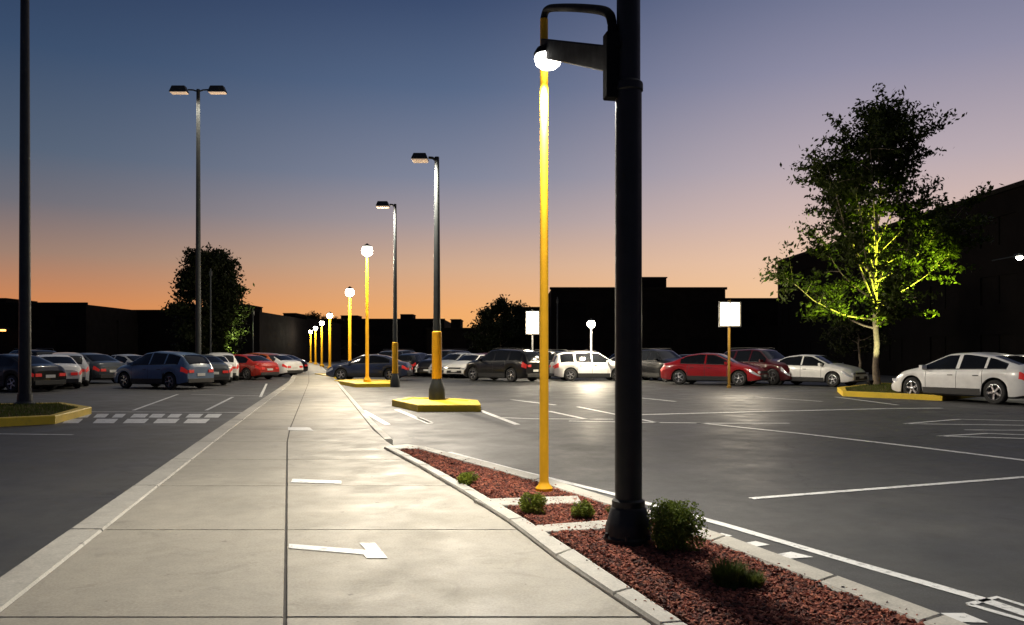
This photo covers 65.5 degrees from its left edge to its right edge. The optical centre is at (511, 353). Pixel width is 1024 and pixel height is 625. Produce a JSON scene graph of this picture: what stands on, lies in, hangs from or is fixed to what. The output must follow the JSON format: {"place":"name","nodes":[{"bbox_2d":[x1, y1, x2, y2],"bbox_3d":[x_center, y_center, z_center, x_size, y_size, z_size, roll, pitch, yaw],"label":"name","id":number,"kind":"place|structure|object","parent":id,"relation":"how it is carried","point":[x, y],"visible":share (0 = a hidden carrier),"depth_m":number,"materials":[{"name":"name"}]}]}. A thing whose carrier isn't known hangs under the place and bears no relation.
{"place":"outdoors","nodes":[
{"label":"outdoors","id":0,"kind":"place"},
{"bbox_2d":[0,401,77,416],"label":"grass","id":1,"kind":"structure","parent":0,"point":[50,407],"depth_m":19.04,"materials":[{"name":"green plant"}]},
{"bbox_2d":[0,362,651,624],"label":"sidewalk","id":2,"kind":"structure","parent":0,"point":[208,529],"depth_m":5.69,"materials":[{"name":"concrete"}]},
{"bbox_2d":[288,427,386,557],"bbox_3d":[-2.642,1.395,10.216,0.637,0.001,10.194,0,0,-17],"label":"sidewalk marking","id":3,"kind":"object","parent":2,"relation":"on","point":[373,550],"visible":1,"depth_m":5.72,"materials":[{"name":"white paint"}]},
{"bbox_2d":[318,314,450,359],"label":"warehouse","id":4,"kind":"structure","parent":0,"point":[411,332],"depth_m":185.00,"materials":[{"name":"brick"}]},
{"bbox_2d":[341,326,432,353],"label":"windows","id":5,"kind":"structure","parent":4,"relation":"in","point":[373,330],"depth_m":185.10,"materials":[{"name":"black glass"}]},
{"bbox_2d":[425,319,520,353],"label":"warehouse","id":6,"kind":"structure","parent":0,"point":[453,337],"depth_m":110.00,"materials":[{"name":"paint"}]},
{"bbox_2d":[442,340,504,352],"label":"windows","id":7,"kind":"structure","parent":6,"relation":"in","point":[446,344],"depth_m":110.10,"materials":[{"name":"black glass"}]},
{"bbox_2d":[0,360,1023,624],"bbox_3d":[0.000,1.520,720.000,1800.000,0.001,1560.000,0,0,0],"label":"ground","id":8,"kind":"structure","parent":0,"point":[968,536],"depth_m":11.74,"materials":[{"name":"grey asphalt"}]},
{"bbox_2d":[0,354,65,391],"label":"parked car","id":9,"kind":"object","parent":8,"relation":"on","point":[47,375],"visible":0.83,"depth_m":31.37,"materials":[{"name":"paint"}]},
{"bbox_2d":[9,348,56,355],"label":"parked car","id":10,"kind":"object","parent":8,"relation":"on","point":[35,352],"visible":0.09,"depth_m":44.40,"materials":[{"name":"paint"}]},
{"bbox_2d":[0,402,91,426],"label":"traffic island","id":11,"kind":"structure","parent":8,"relation":"on","point":[66,415],"depth_m":17.14,"materials":[{"name":"yellow paint"}]},
{"bbox_2d":[14,0,35,404],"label":"street lamp","id":12,"kind":"object","parent":11,"relation":"on","point":[24,395],"visible":0.86,"depth_m":21.07,"materials":[{"name":"grey metal"}]},
{"bbox_2d":[32,354,81,388],"bbox_3d":[-20.451,0.783,35.375,2.140,1.475,4.721,0,0,-38],"label":"parked car","id":13,"kind":"object","parent":8,"relation":"on","point":[70,366],"visible":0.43,"depth_m":34.07,"materials":[{"name":"paint"}]},
{"bbox_2d":[0,305,137,355],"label":"walls","id":14,"kind":"structure","parent":8,"relation":"on","point":[96,331],"depth_m":88.00,"materials":[{"name":"brick"}]},
{"bbox_2d":[0,298,87,304],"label":"roof parapet","id":15,"kind":"structure","parent":14,"relation":"on","point":[6,301],"depth_m":87.80,"materials":[{"name":"brick"}]},
{"bbox_2d":[15,316,77,352],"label":"windows","id":16,"kind":"structure","parent":14,"relation":"attached to","point":[66,322],"depth_m":88.10,"materials":[{"name":"black glass"}]},
{"bbox_2d":[52,352,88,385],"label":"parked car","id":17,"kind":"object","parent":8,"relation":"on","point":[80,360],"visible":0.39,"depth_m":36.50,"materials":[{"name":"paint"}]},
{"bbox_2d":[80,353,125,382],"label":"parked car","id":18,"kind":"object","parent":8,"relation":"on","point":[103,367],"visible":0.37,"depth_m":39.88,"materials":[{"name":"paint"}]},
{"bbox_2d":[111,354,140,363],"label":"parked car","id":19,"kind":"object","parent":8,"relation":"on","point":[124,358],"visible":0.07,"depth_m":46.04,"materials":[{"name":"paint"}]},
{"bbox_2d":[117,320,137,354],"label":"warehouse","id":20,"kind":"structure","parent":8,"relation":"on","point":[127,338],"depth_m":97.29,"materials":[{"name":"paint"}]},
{"bbox_2d":[114,351,213,388],"bbox_3d":[-15.278,0.709,34.921,4.502,1.622,2.163,0,0,25],"label":"parked car","id":21,"kind":"object","parent":8,"relation":"on","point":[171,369],"visible":1,"depth_m":33.99,"materials":[{"name":"paint"}]},
{"bbox_2d":[169,85,226,353],"bbox_3d":[-16.767,-6.379,42.560,2.988,15.798,0.702,0,0,0],"label":"street lamp","id":22,"kind":"object","parent":8,"relation":"on","point":[184,90],"visible":0.88,"depth_m":42.46,"materials":[{"name":"metal"}]},
{"bbox_2d":[158,242,255,353],"bbox_3d":[-22.716,-3.476,60.280,6.844,10.039,7.886,0,0,0],"label":"tree","id":23,"kind":"object","parent":8,"relation":"on","point":[228,310],"visible":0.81,"depth_m":58.66,"materials":[{"name":"green plant"}]},
{"bbox_2d":[188,354,230,385],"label":"parked car","id":24,"kind":"object","parent":8,"relation":"on","point":[222,372],"visible":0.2,"depth_m":37.49,"materials":[{"name":"paint"}]},
{"bbox_2d":[209,268,211,352],"bbox_3d":[-19.674,-2.017,52.000,0.240,7.073,0.228,0,0,0],"label":"utility pole","id":25,"kind":"object","parent":8,"relation":"on","point":[210,273],"visible":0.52,"depth_m":51.95,"materials":[{"name":"grey metal"}]},
{"bbox_2d":[206,354,232,381],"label":"parked car","id":26,"kind":"object","parent":8,"relation":"on","point":[225,360],"visible":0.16,"depth_m":41.47,"materials":[{"name":"paint"}]},
{"bbox_2d":[137,312,309,361],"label":"walls","id":27,"kind":"structure","parent":8,"relation":"on","point":[279,334],"depth_m":102.41,"materials":[{"name":"black"}]},
{"bbox_2d":[138,321,251,355],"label":"windows","id":28,"kind":"structure","parent":27,"relation":"attached to","point":[165,325],"depth_m":100.10,"materials":[{"name":"black glass"}]},
{"bbox_2d":[137,305,262,311],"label":"roof parapet","id":29,"kind":"structure","parent":27,"relation":"on","point":[257,309],"depth_m":99.80,"materials":[{"name":"black"}]},
{"bbox_2d":[209,352,238,380],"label":"parked car","id":30,"kind":"object","parent":8,"relation":"on","point":[231,358],"visible":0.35,"depth_m":43.87,"materials":[{"name":"paint"}]},
{"bbox_2d":[252,309,253,352],"bbox_3d":[-20.171,-0.990,62.000,0.240,5.020,0.228,0,0,0],"label":"utility pole","id":31,"kind":"object","parent":8,"relation":"on","point":[252,332],"visible":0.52,"depth_m":61.95,"materials":[{"name":"grey metal"}]},
{"bbox_2d":[234,354,278,379],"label":"parked car","id":32,"kind":"object","parent":8,"relation":"on","point":[250,366],"visible":0.52,"depth_m":45.68,"materials":[{"name":"paint"}]},
{"bbox_2d":[248,353,282,376],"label":"parked car","id":33,"kind":"object","parent":8,"relation":"on","point":[269,356],"visible":0.1,"depth_m":51.31,"materials":[{"name":"paint"}]},
{"bbox_2d":[273,354,302,376],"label":"parked car","id":34,"kind":"object","parent":8,"relation":"on","point":[290,366],"visible":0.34,"depth_m":51.10,"materials":[{"name":"paint"}]},
{"bbox_2d":[279,354,307,374],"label":"parked car","id":35,"kind":"object","parent":8,"relation":"on","point":[305,365],"visible":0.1,"depth_m":57.27,"materials":[{"name":"paint"}]},
{"bbox_2d":[309,329,311,362],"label":"street lamp","id":36,"kind":"object","parent":8,"relation":"on","point":[310,332],"visible":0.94,"depth_m":115.89,"materials":[{"name":"yellow metal"}]},
{"bbox_2d":[283,313,340,362],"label":"warehouse","id":37,"kind":"structure","parent":8,"relation":"on","point":[335,342],"depth_m":136.89,"materials":[{"name":"paint"}]},
{"bbox_2d":[314,325,317,364],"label":"street lamp","id":38,"kind":"object","parent":8,"relation":"on","point":[315,329],"visible":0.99,"depth_m":99.89,"materials":[{"name":"yellow metal"}]},
{"bbox_2d":[304,311,328,321],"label":"tree","id":39,"kind":"object","parent":8,"relation":"on","point":[315,316],"visible":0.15,"depth_m":149.50,"materials":[{"name":"green plant"}]},
{"bbox_2d":[319,320,323,366],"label":"street lamp","id":40,"kind":"object","parent":8,"relation":"on","point":[321,322],"visible":0.97,"depth_m":85.89,"materials":[{"name":"yellow metal"}]},
{"bbox_2d":[315,373,336,378],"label":"traffic island","id":41,"kind":"structure","parent":8,"relation":"on","point":[323,374],"depth_m":52.06,"materials":[{"name":"yellow paint"}]},
{"bbox_2d":[327,312,332,367],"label":"street lamp","id":42,"kind":"object","parent":8,"relation":"on","point":[329,315],"visible":0.9,"depth_m":69.92,"materials":[{"name":"yellow metal"}]},
{"bbox_2d":[326,316,357,354],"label":"tree","id":43,"kind":"object","parent":8,"relation":"on","point":[344,337],"visible":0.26,"depth_m":154.53,"materials":[{"name":"black plant"}]},
{"bbox_2d":[345,286,353,360],"bbox_3d":[-9.777,-1.262,48.000,0.540,5.565,0.527,0,0,0],"label":"street lamp","id":44,"kind":"object","parent":8,"relation":"on","point":[349,291],"visible":0.73,"depth_m":47.92,"materials":[{"name":"yellow metal"}]},
{"bbox_2d":[317,362,392,444],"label":"kerb","id":45,"kind":"structure","parent":8,"relation":"on","point":[377,429],"depth_m":17.08,"materials":[{"name":"concrete"}]},
{"bbox_2d":[334,379,389,386],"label":"traffic island","id":46,"kind":"structure","parent":8,"relation":"on","point":[361,383],"depth_m":37.66,"materials":[{"name":"yellow paint"}]},
{"bbox_2d":[362,243,372,381],"bbox_3d":[-7.004,-1.901,38.500,0.540,6.843,0.527,0,0,0],"label":"street lamp","id":47,"kind":"object","parent":8,"relation":"on","point":[367,250],"visible":0.95,"depth_m":38.43,"materials":[{"name":"yellow metal"}]},
{"bbox_2d":[326,354,412,379],"bbox_3d":[-8.107,0.783,45.397,4.721,1.475,2.140,0,0,5],"label":"parked car","id":48,"kind":"object","parent":8,"relation":"on","point":[380,365],"visible":0.8,"depth_m":44.56,"materials":[{"name":"paint"}]},
{"bbox_2d":[376,201,399,386],"bbox_3d":[-5.572,-2.655,35.840,1.064,8.350,0.429,0,0,0],"label":"street lamp","id":49,"kind":"object","parent":8,"relation":"on","point":[395,381],"visible":0.99,"depth_m":35.77,"materials":[{"name":"grey metal"}]},
{"bbox_2d":[379,349,415,356],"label":"parked car","id":50,"kind":"object","parent":8,"relation":"on","point":[400,352],"visible":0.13,"depth_m":54.20,"materials":[{"name":"paint"}]},
{"bbox_2d":[398,353,426,375],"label":"parked car","id":51,"kind":"object","parent":8,"relation":"on","point":[413,359],"visible":0.22,"depth_m":52.69,"materials":[{"name":"paint"}]},
{"bbox_2d":[410,354,431,375],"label":"parked car","id":52,"kind":"object","parent":8,"relation":"on","point":[427,356],"visible":0.08,"depth_m":52.88,"materials":[{"name":"paint"}]},
{"bbox_2d":[392,397,480,411],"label":"traffic island","id":53,"kind":"structure","parent":8,"relation":"on","point":[421,404],"depth_m":21.24,"materials":[{"name":"yellow paint"}]},
{"bbox_2d":[411,153,444,399],"bbox_3d":[-2.477,-2.271,23.606,0.986,7.282,0.472,0,0,0],"label":"street lamp","id":54,"kind":"object","parent":53,"relation":"on","point":[436,390],"visible":1,"depth_m":23.52,"materials":[{"name":"grey metal"}]},
{"bbox_2d":[417,349,469,376],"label":"parked car","id":55,"kind":"object","parent":8,"relation":"on","point":[423,366],"visible":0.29,"depth_m":51.84,"materials":[{"name":"paint"}]},
{"bbox_2d":[428,353,473,377],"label":"parked car","id":56,"kind":"object","parent":8,"relation":"on","point":[449,358],"visible":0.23,"depth_m":50.33,"materials":[{"name":"paint"}]},
{"bbox_2d":[444,354,483,377],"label":"parked car","id":57,"kind":"object","parent":8,"relation":"on","point":[456,367],"visible":0.32,"depth_m":48.85,"materials":[{"name":"paint"}]},
{"bbox_2d":[464,303,502,353],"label":"tree","id":58,"kind":"object","parent":8,"relation":"on","point":[482,319],"visible":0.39,"depth_m":81.32,"materials":[{"name":"green plant"}]},
{"bbox_2d":[475,294,522,350],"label":"tree","id":59,"kind":"object","parent":8,"relation":"on","point":[501,324],"visible":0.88,"depth_m":79.20,"materials":[{"name":"green plant"}]},
{"bbox_2d":[463,348,539,381],"bbox_3d":[-0.491,0.612,43.933,4.771,1.816,2.220,0,0,42],"label":"parked car","id":60,"kind":"object","parent":8,"relation":"on","point":[511,364],"visible":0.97,"depth_m":42.72,"materials":[{"name":"paint"}]},
{"bbox_2d":[503,300,539,349],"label":"tree","id":61,"kind":"object","parent":8,"relation":"on","point":[519,341],"visible":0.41,"depth_m":83.22,"materials":[{"name":"green plant"}]},
{"bbox_2d":[33,384,1023,622],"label":"road marking","id":62,"kind":"object","parent":8,"relation":"on","point":[963,617],"visible":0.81,"depth_m":9.20,"materials":[{"name":"white paint"}]},
{"bbox_2d":[525,310,539,350],"bbox_3d":[1.284,-0.611,50.073,0.881,4.263,0.285,0,0,0],"label":"illuminated sign","id":63,"kind":"object","parent":8,"relation":"on","point":[532,322],"visible":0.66,"depth_m":49.95,"materials":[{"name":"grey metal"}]},
{"bbox_2d":[522,307,548,350],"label":"warehouse","id":64,"kind":"structure","parent":8,"relation":"on","point":[536,342],"depth_m":90.00,"materials":[{"name":"black glass"}]},
{"bbox_2d":[534,349,566,378],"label":"parked car","id":65,"kind":"object","parent":8,"relation":"on","point":[551,354],"visible":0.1,"depth_m":46.95,"materials":[{"name":"paint"}]},
{"bbox_2d":[556,297,557,350],"bbox_3d":[3.529,-1.440,62.000,0.240,5.919,0.228,0,0,0],"label":"utility pole","id":66,"kind":"object","parent":8,"relation":"on","point":[557,321],"visible":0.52,"depth_m":61.95,"materials":[{"name":"grey metal"}]},
{"bbox_2d":[549,350,614,380],"bbox_3d":[4.386,0.676,44.653,4.437,1.688,2.065,0,0,-8],"label":"parked car","id":67,"kind":"object","parent":8,"relation":"on","point":[569,366],"visible":0.84,"depth_m":43.80,"materials":[{"name":"paint"}]},
{"bbox_2d":[587,318,594,380],"bbox_3d":[4.371,-0.206,44.000,0.446,3.453,0.435,0,0,0],"label":"street lamp","id":68,"kind":"object","parent":8,"relation":"on","point":[590,323],"visible":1,"depth_m":43.95,"materials":[{"name":"grey metal"}]},
{"bbox_2d":[610,357,661,379],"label":"parked car","id":69,"kind":"object","parent":8,"relation":"on","point":[644,378],"visible":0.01,"depth_m":45.38,"materials":[{"name":"paint"}]},
{"bbox_2d":[548,290,724,357],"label":"walls","id":70,"kind":"structure","parent":8,"relation":"on","point":[681,329],"depth_m":84.00,"materials":[{"name":"brick"}]},
{"bbox_2d":[560,302,715,355],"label":"windows","id":71,"kind":"structure","parent":70,"relation":"attached to","point":[655,310],"depth_m":84.10,"materials":[{"name":"black glass"}]},
{"bbox_2d":[550,277,726,289],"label":"roof parapet","id":72,"kind":"structure","parent":70,"relation":"on","point":[653,283],"depth_m":83.83,"materials":[{"name":"brick"}]},
{"bbox_2d":[642,348,681,381],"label":"parked car","id":73,"kind":"object","parent":8,"relation":"on","point":[654,360],"visible":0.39,"depth_m":43.98,"materials":[{"name":"paint"}]},
{"bbox_2d":[400,446,934,624],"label":"mulch bed","id":74,"kind":"object","parent":8,"relation":"on","point":[681,585],"visible":0.73,"depth_m":4.86,"materials":[{"name":"brown wood"}]},
{"bbox_2d":[456,471,479,485],"bbox_3d":[-0.465,1.325,8.424,0.261,0.159,0.270,0,0,0],"label":"shrub","id":75,"kind":"object","parent":74,"relation":"on","point":[467,478],"visible":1,"depth_m":8.37,"materials":[{"name":"green plant"}]},
{"bbox_2d":[517,492,547,515],"bbox_3d":[0.178,1.299,6.892,0.263,0.209,0.254,0,0,0],"label":"shrub","id":76,"kind":"object","parent":74,"relation":"on","point":[532,503],"visible":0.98,"depth_m":6.85,"materials":[{"name":"green plant"}]},
{"bbox_2d":[570,499,594,518],"bbox_3d":[0.596,1.313,6.701,0.216,0.182,0.213,0,0,0],"label":"shrub","id":77,"kind":"object","parent":74,"relation":"on","point":[585,509],"visible":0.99,"depth_m":6.65,"materials":[{"name":"green plant"}]},
{"bbox_2d":[534,0,653,546],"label":"street lamp","id":78,"kind":"object","parent":74,"relation":"on","point":[615,57],"visible":1,"depth_m":5.80,"materials":[{"name":"black metal"}]},
{"bbox_2d":[646,497,707,551],"bbox_3d":[1.165,1.207,5.593,0.416,0.396,0.455,0,0,0],"label":"shrub","id":79,"kind":"object","parent":74,"relation":"on","point":[674,526],"visible":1,"depth_m":5.51,"materials":[{"name":"green plant"}]},
{"bbox_2d":[705,554,751,590],"bbox_3d":[1.285,1.312,4.750,0.308,0.176,0.320,0,0,0],"label":"grass tuft","id":80,"kind":"object","parent":74,"relation":"on","point":[727,575],"visible":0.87,"depth_m":4.70,"materials":[{"name":"green plant"}]},
{"bbox_2d":[737,568,767,589],"bbox_3d":[1.416,1.340,4.719,0.228,0.121,0.231,0,0,0],"label":"grass tuft","id":81,"kind":"object","parent":74,"relation":"on","point":[754,579],"visible":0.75,"depth_m":4.67,"materials":[{"name":"green plant"}]},
{"bbox_2d":[384,444,968,624],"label":"kerb","id":82,"kind":"structure","parent":8,"relation":"on","point":[600,578],"depth_m":5.41,"materials":[{"name":"concrete"}]},
{"bbox_2d":[660,353,768,385],"bbox_3d":[9.859,0.746,38.912,4.957,1.548,2.247,0,0,32],"label":"parked car","id":83,"kind":"object","parent":8,"relation":"on","point":[693,368],"visible":0.98,"depth_m":38.18,"materials":[{"name":"paint"}]},
{"bbox_2d":[718,300,740,387],"bbox_3d":[9.570,-0.413,35.073,0.959,3.867,0.285,0,0,0],"label":"illuminated sign","id":84,"kind":"object","parent":8,"relation":"on","point":[729,313],"visible":1,"depth_m":34.95,"materials":[{"name":"white metal"}]},
{"bbox_2d":[724,347,801,384],"bbox_3d":[12.607,0.612,40.056,2.220,1.816,4.771,0,0,-30],"label":"parked car","id":85,"kind":"object","parent":8,"relation":"on","point":[766,359],"visible":0.52,"depth_m":39.07,"materials":[{"name":"paint"}]},
{"bbox_2d":[768,354,868,386],"bbox_3d":[14.314,0.783,37.831,2.140,1.475,4.721,0,0,-40],"label":"parked car","id":86,"kind":"object","parent":8,"relation":"on","point":[829,371],"visible":0.91,"depth_m":36.79,"materials":[{"name":"paint"}]},
{"bbox_2d":[817,292,895,367],"bbox_3d":[19.049,-0.988,44.018,4.426,5.075,3.681,0,0,0],"label":"tree","id":87,"kind":"object","parent":8,"relation":"on","point":[854,331],"visible":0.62,"depth_m":43.86,"materials":[{"name":"green plant"}]},
{"bbox_2d":[778,186,1023,375],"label":"walls","id":88,"kind":"structure","parent":8,"relation":"on","point":[971,320],"depth_m":47.05,"materials":[{"name":"black"}]},
{"bbox_2d":[783,212,1015,362],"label":"windows","id":89,"kind":"structure","parent":88,"relation":"attached to","point":[1000,289],"depth_m":47.23,"materials":[{"name":"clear glass"}]},
{"bbox_2d":[775,180,1023,263],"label":"roof parapet","id":90,"kind":"structure","parent":88,"relation":"on","point":[1018,184],"depth_m":43.46,"materials":[{"name":"black"}]},
{"bbox_2d":[992,253,1022,260],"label":"wall light","id":91,"kind":"object","parent":88,"relation":"attached to","point":[1018,256],"visible":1,"depth_m":38.59,"materials":[{"name":"grey metal"}]},
{"bbox_2d":[837,384,971,400],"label":"traffic island","id":92,"kind":"structure","parent":8,"relation":"on","point":[842,391],"depth_m":26.86,"materials":[{"name":"yellow paint"}]},
{"bbox_2d":[867,380,873,385],"bbox_3d":[15.118,1.290,33.621,0.280,0.300,0.280,0,0,0],"label":"landscape floodlight","id":93,"kind":"object","parent":92,"relation":"on","point":[869,382],"visible":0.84,"depth_m":33.53,"materials":[{"name":"black metal"}]},
{"bbox_2d":[846,382,899,392],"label":"grass","id":94,"kind":"structure","parent":92,"relation":"on","point":[876,388],"depth_m":30.48,"materials":[{"name":"green plant"}]},
{"bbox_2d":[758,82,1002,383],"bbox_3d":[16.138,-5.202,34.797,8.969,13.474,9.794,0,0,39],"label":"tree","id":95,"kind":"object","parent":92,"relation":"on","point":[887,129],"visible":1,"depth_m":34.04,"materials":[{"name":"green plant"}]},
{"bbox_2d":[891,352,1023,403],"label":"parked car","id":96,"kind":"object","parent":8,"relation":"on","point":[993,378],"visible":1,"depth_m":24.55,"materials":[{"name":"paint"}]},
{"bbox_2d":[0,0,1023,327],"label":"sky","id":97,"kind":"structure","parent":0,"point":[325,110],"materials":[{"name":"blue"}]},
{"bbox_2d":[725,298,777,351],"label":"warehouse","id":98,"kind":"structure","parent":0,"point":[758,328],"depth_m":92.00,"materials":[{"name":"paint"}]},
{"bbox_2d":[733,311,777,350],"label":"windows","id":99,"kind":"structure","parent":98,"relation":"in","point":[747,317],"depth_m":92.10,"materials":[{"name":"black glass"}]}
]}

